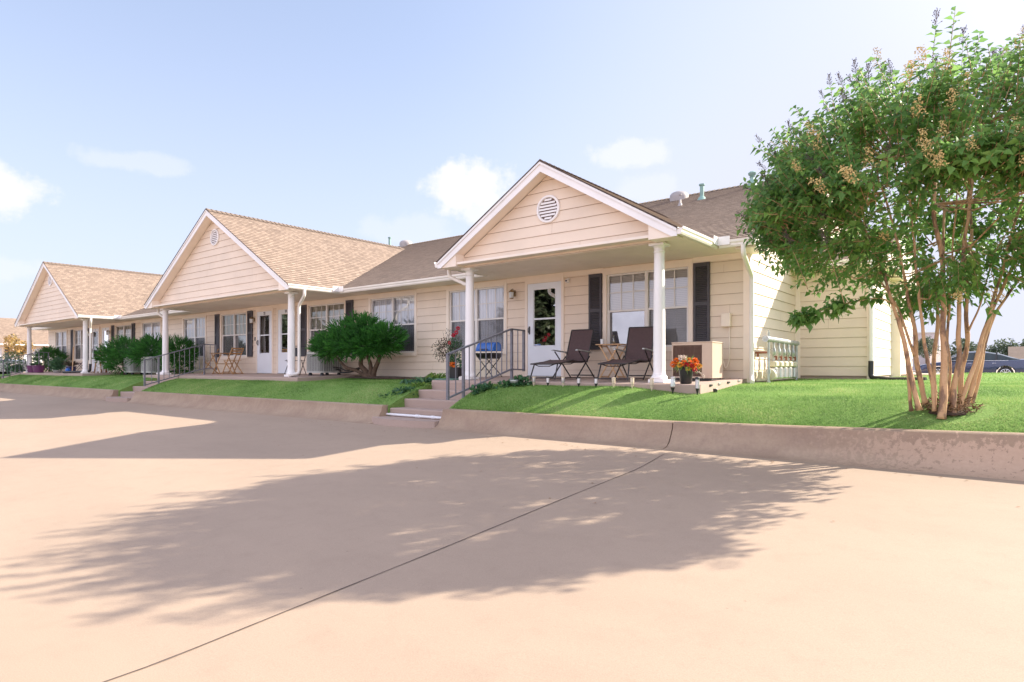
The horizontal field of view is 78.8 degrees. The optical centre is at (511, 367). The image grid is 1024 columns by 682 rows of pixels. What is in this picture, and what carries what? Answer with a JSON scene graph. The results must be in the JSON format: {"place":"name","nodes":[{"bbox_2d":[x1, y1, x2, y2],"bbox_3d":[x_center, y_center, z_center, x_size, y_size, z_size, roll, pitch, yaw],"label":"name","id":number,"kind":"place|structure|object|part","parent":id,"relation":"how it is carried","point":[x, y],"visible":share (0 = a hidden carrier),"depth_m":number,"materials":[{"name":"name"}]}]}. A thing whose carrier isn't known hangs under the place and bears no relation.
{"place":"outdoors","nodes":[
{"label":"outdoors","id":0,"kind":"place"},
{"bbox_2d":[0,358,26,373],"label":"pickup truck","id":1,"kind":"object","parent":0,"point":[5,372],"visible":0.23,"depth_m":36.09,"materials":[{"name":"white paint"}]},
{"bbox_2d":[0,318,48,371],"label":"neighbour building","id":2,"kind":"structure","parent":0,"point":[39,337],"depth_m":58.17,"materials":[{"name":"concrete"}]},
{"bbox_2d":[0,347,3,357],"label":"window","id":3,"kind":"structure","parent":2,"relation":"in","point":[1,348],"depth_m":56.18,"materials":[{"name":"paint"}]},
{"bbox_2d":[21,347,43,364],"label":"window","id":4,"kind":"structure","parent":2,"relation":"in","point":[37,349],"depth_m":58.09,"materials":[{"name":"paint"}]},
{"bbox_2d":[118,378,156,395],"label":"soil bank","id":5,"kind":"structure","parent":0,"point":[130,388],"depth_m":20.52,"materials":[{"name":"green plant"}]},
{"bbox_2d":[388,385,470,415],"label":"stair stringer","id":6,"kind":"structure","parent":0,"point":[400,402],"depth_m":12.40,"materials":[{"name":"green plant"}]},
{"bbox_2d":[0,392,1023,681],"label":"driveway","id":7,"kind":"structure","parent":0,"point":[134,538],"depth_m":4.25,"materials":[{"name":"concrete"}]},
{"bbox_2d":[0,383,118,400],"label":"retaining wall","id":8,"kind":"structure","parent":7,"relation":"on","point":[82,393],"depth_m":22.95,"materials":[{"name":"concrete"}]},
{"bbox_2d":[106,376,178,401],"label":"entry steps","id":9,"kind":"structure","parent":7,"relation":"on","point":[126,396],"depth_m":20.07,"materials":[{"name":"concrete"}]},
{"bbox_2d":[144,344,216,385],"bbox_3d":[-10.722,0.021,20.259,0.048,1.615,2.285,0,0,38],"label":"handrail","id":10,"kind":"object","parent":9,"relation":"on","point":[159,380],"visible":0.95,"depth_m":20.24,"materials":[{"name":"metal"}]},
{"bbox_2d":[122,391,388,423],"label":"retaining wall","id":11,"kind":"structure","parent":7,"relation":"on","point":[343,412],"depth_m":14.26,"materials":[{"name":"concrete"}]},
{"bbox_2d":[103,454,663,681],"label":"driveway joint","id":12,"kind":"object","parent":7,"relation":"on","point":[343,587],"visible":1,"depth_m":3.72,"materials":[{"name":"grey concrete"}]},
{"bbox_2d":[372,381,487,427],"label":"entry steps","id":13,"kind":"structure","parent":7,"relation":"on","point":[433,401],"depth_m":11.88,"materials":[{"name":"concrete"}]},
{"bbox_2d":[386,413,440,418],"bbox_3d":[-1.832,0.901,11.600,1.580,0.059,0.062,0,0,39],"label":"pipe","id":14,"kind":"object","parent":13,"relation":"on","point":[416,416],"visible":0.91,"depth_m":11.55,"materials":[{"name":"white plastic"}]},
{"bbox_2d":[446,328,524,399],"bbox_3d":[-0.452,0.021,11.980,0.048,1.615,2.285,0,0,38],"label":"handrail","id":15,"kind":"object","parent":13,"relation":"on","point":[448,396],"visible":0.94,"depth_m":11.90,"materials":[{"name":"metal"}]},
{"bbox_2d":[431,408,673,448],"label":"retaining wall","id":16,"kind":"structure","parent":7,"relation":"on","point":[644,433],"depth_m":9.31,"materials":[{"name":"concrete"}]},
{"bbox_2d":[662,421,1023,480],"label":"retaining wall","id":17,"kind":"structure","parent":7,"relation":"on","point":[994,455],"depth_m":6.84,"materials":[{"name":"concrete"}]},
{"bbox_2d":[0,372,1023,432],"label":"lawn","id":18,"kind":"structure","parent":0,"point":[987,411],"depth_m":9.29,"materials":[{"name":"green plant"}]},
{"bbox_2d":[0,351,26,373],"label":"garden shrub","id":19,"kind":"object","parent":18,"relation":"on","point":[13,363],"visible":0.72,"depth_m":32.33,"materials":[{"name":"green plant"}]},
{"bbox_2d":[32,345,68,371],"bbox_3d":[-24.281,-0.403,32.692,3.230,1.598,1.475,0,0,38],"label":"juniper","id":20,"kind":"object","parent":18,"relation":"on","point":[54,352],"visible":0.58,"depth_m":32.27,"materials":[{"name":"green plant"}]},
{"bbox_2d":[91,335,146,375],"bbox_3d":[-16.423,-0.477,25.939,3.779,1.929,1.625,0,0,38],"label":"juniper","id":21,"kind":"object","parent":18,"relation":"on","point":[114,356],"visible":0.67,"depth_m":25.33,"materials":[{"name":"green plant"}]},
{"bbox_2d":[124,357,147,373],"bbox_3d":[-14.913,-0.069,25.105,1.502,0.695,0.820,0,0,38],"label":"condenser unit","id":22,"kind":"object","parent":18,"relation":"on","point":[131,368],"visible":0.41,"depth_m":24.93,"materials":[{"name":"grey metal"}]},
{"bbox_2d":[119,332,171,374],"bbox_3d":[-14.155,-0.510,24.227,2.760,1.740,1.510,0,0,38],"label":"juniper","id":23,"kind":"object","parent":18,"relation":"on","point":[140,349],"visible":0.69,"depth_m":23.75,"materials":[{"name":"green plant"}]},
{"bbox_2d":[141,356,175,374],"bbox_3d":[-13.394,-0.069,23.721,1.502,0.695,0.820,0,0,38],"label":"condenser unit","id":24,"kind":"object","parent":18,"relation":"on","point":[154,366],"visible":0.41,"depth_m":23.54,"materials":[{"name":"grey metal"}]},
{"bbox_2d":[155,335,200,373],"bbox_3d":[-12.288,-0.331,22.959,1.771,1.926,1.532,0,0,38],"label":"juniper","id":25,"kind":"object","parent":18,"relation":"on","point":[179,341],"visible":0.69,"depth_m":22.83,"materials":[{"name":"green plant"}]},
{"bbox_2d":[307,309,408,378],"bbox_3d":[-4.110,-0.561,16.442,3.492,1.929,1.730,0,0,38],"label":"juniper","id":26,"kind":"object","parent":18,"relation":"on","point":[359,337],"visible":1,"depth_m":15.92,"materials":[{"name":"green plant"}]},
{"bbox_2d":[346,376,420,378],"bbox_3d":[-3.435,0.257,16.503,3.189,0.055,1.042,0,0,38],"label":"planting bed","id":27,"kind":"object","parent":18,"relation":"on","point":[388,377],"visible":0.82,"depth_m":15.88,"materials":[{"name":"brown soil"}]},
{"bbox_2d":[378,381,431,397],"bbox_3d":[-2.208,0.483,12.888,0.882,0.414,0.979,0,0,38],"label":"ground ivy","id":28,"kind":"object","parent":18,"relation":"on","point":[402,390],"visible":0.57,"depth_m":12.76,"materials":[{"name":"green plant"}]},
{"bbox_2d":[400,376,433,383],"bbox_3d":[-2.046,0.321,13.438,1.040,0.256,0.688,0,0,21],"label":"iris clump","id":29,"kind":"object","parent":18,"relation":"on","point":[419,380],"visible":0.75,"depth_m":13.42,"materials":[{"name":"green plant"}]},
{"bbox_2d":[423,372,445,379],"bbox_3d":[-1.639,0.223,13.662,0.738,0.241,0.706,0,0,-6],"label":"lily clump","id":30,"kind":"object","parent":18,"relation":"on","point":[437,376],"visible":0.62,"depth_m":13.60,"materials":[{"name":"green plant"}]},
{"bbox_2d":[431,326,463,361],"bbox_3d":[-1.340,-0.316,13.726,0.988,1.134,0.639,0,0,38],"label":"potted plant","id":31,"kind":"object","parent":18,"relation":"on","point":[448,342],"visible":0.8,"depth_m":13.62,"materials":[{"name":"green plant"}]},
{"bbox_2d":[14,159,926,393],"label":"apartment building","id":32,"kind":"structure","parent":18,"relation":"on","point":[546,257],"depth_m":14.23,"materials":[{"name":"paint"}]},
{"bbox_2d":[26,363,35,372],"bbox_3d":[-23.450,0.011,30.523,0.520,0.476,0.520,0,0,38],"label":"planter","id":33,"kind":"object","parent":32,"relation":"on","point":[29,368],"visible":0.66,"depth_m":30.33,"materials":[{"name":"purple plastic"}]},
{"bbox_2d":[32,363,44,372],"bbox_3d":[-22.616,0.023,29.803,0.520,0.452,0.520,0,0,38],"label":"planter","id":34,"kind":"object","parent":32,"relation":"on","point":[39,368],"visible":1,"depth_m":29.64,"materials":[{"name":"purple plastic"}]},
{"bbox_2d":[48,356,65,372],"bbox_3d":[-21.179,-0.140,29.063,0.708,0.777,0.754,0,0,38],"label":"planter","id":35,"kind":"object","parent":32,"relation":"on","point":[58,367],"visible":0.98,"depth_m":28.94,"materials":[{"name":"green plant"}]},
{"bbox_2d":[55,329,67,361],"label":"window","id":36,"kind":"structure","parent":32,"relation":"in","point":[61,338],"depth_m":33.67,"materials":[{"name":"glass"}]},
{"bbox_2d":[62,360,81,370],"bbox_3d":[-19.925,-0.048,28.190,0.715,0.554,0.850,0,0,38],"label":"yucca pot","id":37,"kind":"object","parent":32,"relation":"on","point":[68,363],"visible":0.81,"depth_m":28.10,"materials":[{"name":"blue ceramic"}]},
{"bbox_2d":[73,327,82,360],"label":"window","id":38,"kind":"structure","parent":32,"relation":"in","point":[79,330],"depth_m":32.16,"materials":[{"name":"glass"}]},
{"bbox_2d":[91,325,99,371],"bbox_3d":[-20.344,-0.921,30.526,1.060,2.300,0.195,0,0,38],"label":"door","id":39,"kind":"structure","parent":32,"relation":"in","point":[94,327],"depth_m":30.69,"materials":[{"name":"paint"}]},
{"bbox_2d":[95,350,109,372],"bbox_3d":[-17.997,-0.321,27.674,0.817,1.099,0.861,0,0,1],"label":"potted vine","id":40,"kind":"object","parent":32,"relation":"on","point":[106,371],"visible":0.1,"depth_m":27.54,"materials":[{"name":"plant"}]},
{"bbox_2d":[101,323,109,371],"bbox_3d":[-19.328,-0.936,29.698,1.060,2.270,0.056,0,0,38],"label":"door","id":41,"kind":"structure","parent":32,"relation":"in","point":[104,328],"depth_m":29.75,"materials":[{"name":"paint"}]},
{"bbox_2d":[114,321,131,352],"bbox_3d":[-17.669,-1.183,28.451,1.950,1.745,0.158,0,0,38],"label":"window","id":42,"kind":"structure","parent":32,"relation":"in","point":[123,328],"depth_m":28.51,"materials":[{"name":"glass"}]},
{"bbox_2d":[141,318,160,353],"bbox_3d":[-15.353,-1.183,26.623,1.950,1.745,0.146,0,0,38],"label":"window","id":43,"kind":"structure","parent":32,"relation":"in","point":[150,326],"depth_m":26.63,"materials":[{"name":"glass"}]},
{"bbox_2d":[182,313,206,358],"bbox_3d":[-12.288,-1.183,24.213,1.950,1.745,0.146,0,0,38],"label":"window","id":44,"kind":"structure","parent":32,"relation":"in","point":[194,325],"depth_m":24.20,"materials":[{"name":"glass"}]},
{"bbox_2d":[202,349,218,373],"bbox_3d":[-10.390,-0.210,21.480,0.536,0.878,0.450,0,0,-27],"label":"folding chair","id":45,"kind":"object","parent":32,"relation":"on","point":[209,362],"visible":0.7,"depth_m":21.31,"materials":[{"name":"brown wood"}]},
{"bbox_2d":[209,353,236,373],"bbox_3d":[-9.762,-0.128,21.155,0.720,0.716,0.653,0,0,38],"label":"bistro table","id":46,"kind":"object","parent":32,"relation":"on","point":[220,363],"visible":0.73,"depth_m":21.02,"materials":[{"name":"brown wood"}]},
{"bbox_2d":[222,348,243,373],"bbox_3d":[-9.219,-0.210,20.609,0.536,0.878,0.450,0,0,28],"label":"folding chair","id":47,"kind":"object","parent":32,"relation":"on","point":[241,351],"visible":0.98,"depth_m":20.51,"materials":[{"name":"brown wood"}]},
{"bbox_2d":[220,308,247,358],"bbox_3d":[-9.930,-1.183,22.366,1.940,1.745,0.158,0,0,38],"label":"window","id":48,"kind":"structure","parent":32,"relation":"in","point":[233,323],"depth_m":22.44,"materials":[{"name":"glass"}]},
{"bbox_2d":[256,305,272,372],"bbox_3d":[-8.332,-0.921,21.082,1.060,2.300,0.195,0,0,38],"label":"door","id":49,"kind":"structure","parent":32,"relation":"in","point":[264,320],"depth_m":21.18,"materials":[{"name":"paint"}]},
{"bbox_2d":[277,303,295,373],"bbox_3d":[-7.313,-0.921,20.290,1.060,2.300,0.140,0,0,38],"label":"door","id":50,"kind":"structure","parent":32,"relation":"in","point":[282,315],"depth_m":20.41,"materials":[{"name":"paint"}]},
{"bbox_2d":[284,346,306,374],"bbox_3d":[-6.409,-0.213,18.487,0.480,0.878,0.569,0,0,3],"label":"metal chair","id":51,"kind":"object","parent":32,"relation":"on","point":[303,350],"visible":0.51,"depth_m":18.67,"materials":[{"name":"grey metal"}]},
{"bbox_2d":[307,297,345,351],"bbox_3d":[-5.606,-1.183,18.967,1.960,1.745,0.158,0,0,38],"label":"window","id":52,"kind":"structure","parent":32,"relation":"in","point":[319,312],"depth_m":19.19,"materials":[{"name":"glass"}]},
{"bbox_2d":[307,351,359,375],"bbox_3d":[-5.069,-0.118,17.645,1.502,0.695,0.820,0,0,38],"label":"condenser unit","id":53,"kind":"object","parent":32,"relation":"on","point":[315,364],"visible":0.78,"depth_m":17.55,"materials":[{"name":"grey metal"}]},
{"bbox_2d":[368,290,416,355],"bbox_3d":[-3.255,-1.183,17.111,1.970,1.745,0.146,0,0,38],"label":"window","id":54,"kind":"structure","parent":32,"relation":"in","point":[404,308],"depth_m":16.95,"materials":[{"name":"glass"}]},
{"bbox_2d":[450,357,461,378],"bbox_3d":[-1.185,0.008,13.253,0.421,0.471,0.421,0,0,38],"label":"planter","id":55,"kind":"object","parent":32,"relation":"on","point":[458,370],"visible":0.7,"depth_m":13.16,"materials":[{"name":"black plastic"}]},
{"bbox_2d":[446,279,506,354],"bbox_3d":[-0.854,-1.183,15.223,1.960,1.745,0.146,0,0,38],"label":"window","id":56,"kind":"structure","parent":32,"relation":"in","point":[490,298],"depth_m":15.19,"materials":[{"name":"glass"}]},
{"bbox_2d":[476,342,502,376],"bbox_3d":[-0.527,-0.173,13.890,0.540,0.777,0.395,0,0,38],"label":"grill","id":57,"kind":"object","parent":32,"relation":"on","point":[489,350],"visible":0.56,"depth_m":13.79,"materials":[{"name":"blue metal"}]},
{"bbox_2d":[525,272,563,376],"bbox_3d":[0.740,-0.921,13.949,1.060,2.300,0.195,0,0,38],"label":"door","id":58,"kind":"structure","parent":32,"relation":"in","point":[544,302],"depth_m":13.93,"materials":[{"name":"paint"}]},
{"bbox_2d":[529,329,593,378],"bbox_3d":[1.006,-0.280,12.220,0.604,1.013,1.541,0,0,36],"label":"lounge chair","id":59,"kind":"object","parent":32,"relation":"on","point":[579,346],"visible":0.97,"depth_m":12.65,"materials":[{"name":"brown fabric"}]},
{"bbox_2d":[595,344,625,377],"bbox_3d":[2.004,-0.123,12.418,0.560,0.679,0.400,0,0,38],"label":"folding table","id":60,"kind":"object","parent":32,"relation":"on","point":[611,357],"visible":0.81,"depth_m":12.38,"materials":[{"name":"brown wood"}]},
{"bbox_2d":[597,326,652,380],"bbox_3d":[2.110,-0.280,11.356,0.604,1.013,1.541,0,0,31],"label":"lounge chair","id":61,"kind":"object","parent":32,"relation":"on","point":[639,346],"visible":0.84,"depth_m":11.83,"materials":[{"name":"brown fabric"}]},
{"bbox_2d":[603,259,692,352],"bbox_3d":[2.687,-1.183,12.430,1.940,1.745,0.132,0,0,38],"label":"window","id":62,"kind":"structure","parent":32,"relation":"in","point":[628,296],"depth_m":12.48,"materials":[{"name":"glass"}]},
{"bbox_2d":[669,354,704,383],"bbox_3d":[2.749,0.024,9.816,0.513,0.460,0.490,0,0,38],"label":"flower pot","id":63,"kind":"object","parent":32,"relation":"on","point":[689,367],"visible":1,"depth_m":9.74,"materials":[{"name":"black plastic"}]},
{"bbox_2d":[672,341,722,379],"bbox_3d":[3.255,-0.112,10.951,0.736,0.662,0.536,0,0,38],"label":"air conditioner","id":64,"kind":"object","parent":32,"relation":"on","point":[708,355],"visible":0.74,"depth_m":10.71,"materials":[{"name":"beige metal"}]},
{"bbox_2d":[755,330,799,382],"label":"gas meters","id":65,"kind":"object","parent":32,"relation":"attached to","point":[777,370],"visible":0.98,"depth_m":11.65,"materials":[{"name":"metal"}]},
{"bbox_2d":[469,375,531,394],"bbox_3d":[-0.190,0.362,11.470,1.207,0.487,0.488,0,0,9],"label":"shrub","id":66,"kind":"object","parent":18,"relation":"on","point":[515,381],"visible":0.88,"depth_m":11.43,"materials":[{"name":"green plant"}]},
{"bbox_2d":[594,377,597,386],"bbox_3d":[1.407,0.262,10.445,0.066,0.197,0.066,0,0,38],"label":"garden light","id":67,"kind":"object","parent":18,"relation":"on","point":[595,380],"visible":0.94,"depth_m":10.43,"materials":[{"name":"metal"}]},
{"bbox_2d":[630,378,633,388],"bbox_3d":[1.933,0.267,10.030,0.066,0.206,0.066,0,0,38],"label":"garden light","id":68,"kind":"object","parent":18,"relation":"on","point":[632,381],"visible":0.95,"depth_m":10.01,"materials":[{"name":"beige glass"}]},
{"bbox_2d":[650,378,653,390],"bbox_3d":[2.200,0.282,9.820,0.066,0.236,0.066,0,0,38],"label":"garden light","id":69,"kind":"object","parent":18,"relation":"on","point":[651,382],"visible":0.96,"depth_m":9.80,"materials":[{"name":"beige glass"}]},
{"bbox_2d":[670,377,674,393],"bbox_3d":[2.476,0.288,9.604,0.079,0.288,0.079,0,0,38],"label":"garden light","id":70,"kind":"object","parent":18,"relation":"on","point":[672,382],"visible":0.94,"depth_m":9.58,"materials":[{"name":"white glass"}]},
{"bbox_2d":[695,377,699,394],"bbox_3d":[2.782,0.295,9.363,0.066,0.302,0.066,0,0,38],"label":"garden light","id":71,"kind":"object","parent":18,"relation":"on","point":[697,379],"visible":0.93,"depth_m":9.34,"materials":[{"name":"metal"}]},
{"bbox_2d":[735,6,1023,418],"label":"crape myrtle","id":72,"kind":"object","parent":18,"relation":"on","point":[792,210],"visible":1,"depth_m":6.65,"materials":[{"name":"green plant"}]},
{"bbox_2d":[0,0,1023,355],"label":"sky","id":73,"kind":"structure","parent":0,"point":[122,122],"materials":[{"name":"blue"}]},
{"bbox_2d":[901,373,953,376],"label":"path","id":74,"kind":"structure","parent":0,"point":[924,374],"depth_m":14.79,"materials":[{"name":"concrete"}]},
{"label":"entry steps","id":75,"kind":"object","parent":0,"visible":0},
{"bbox_2d":[0,352,48,378],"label":"handrail","id":76,"kind":"object","parent":75,"relation":"on","point":[2,376],"visible":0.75,"depth_m":30.74,"materials":[{"name":"metal"}]},
{"bbox_3d":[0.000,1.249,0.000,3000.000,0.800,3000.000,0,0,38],"label":"ground","id":77,"kind":"structure","parent":0,"visible":0},
{"bbox_2d":[912,332,940,370],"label":"warehouse","id":78,"kind":"structure","parent":77,"relation":"on","point":[931,335],"depth_m":119.25,"materials":[{"name":"grey ceramic"}]},
{"bbox_2d":[918,336,940,363],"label":"shade tree","id":79,"kind":"object","parent":77,"relation":"on","point":[929,343],"visible":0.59,"depth_m":69.67,"materials":[{"name":"green plant"}]},
{"bbox_2d":[949,338,977,356],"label":"shade tree","id":80,"kind":"object","parent":77,"relation":"on","point":[971,348],"visible":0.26,"depth_m":89.38,"materials":[{"name":"green plant"}]},
{"bbox_2d":[985,338,1018,369],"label":"shade tree","id":81,"kind":"object","parent":77,"relation":"on","point":[995,348],"visible":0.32,"depth_m":89.50,"materials":[{"name":"green plant"}]},
{"bbox_2d":[1008,346,1023,358],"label":"bungalow","id":82,"kind":"object","parent":77,"relation":"on","point":[1016,352],"visible":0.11,"depth_m":82.71,"materials":[{"name":"paint"}]},
{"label":"parking lot","id":83,"kind":"structure","parent":0,"visible":0},
{"bbox_2d":[3,334,35,356],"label":"ornamental tree","id":84,"kind":"object","parent":83,"relation":"on","point":[18,348],"visible":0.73,"depth_m":44.85,"materials":[{"name":"yellow plant"}]},
{"label":"road","id":85,"kind":"structure","parent":0,"visible":0},
{"bbox_2d":[915,351,1023,372],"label":"parked car","id":86,"kind":"object","parent":85,"relation":"on","point":[993,362],"visible":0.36,"depth_m":31.68,"materials":[{"name":"blue paint"}]},
{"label":"windows","id":87,"kind":"part","parent":86,"relation":"part of","materials":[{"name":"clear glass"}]}
]}

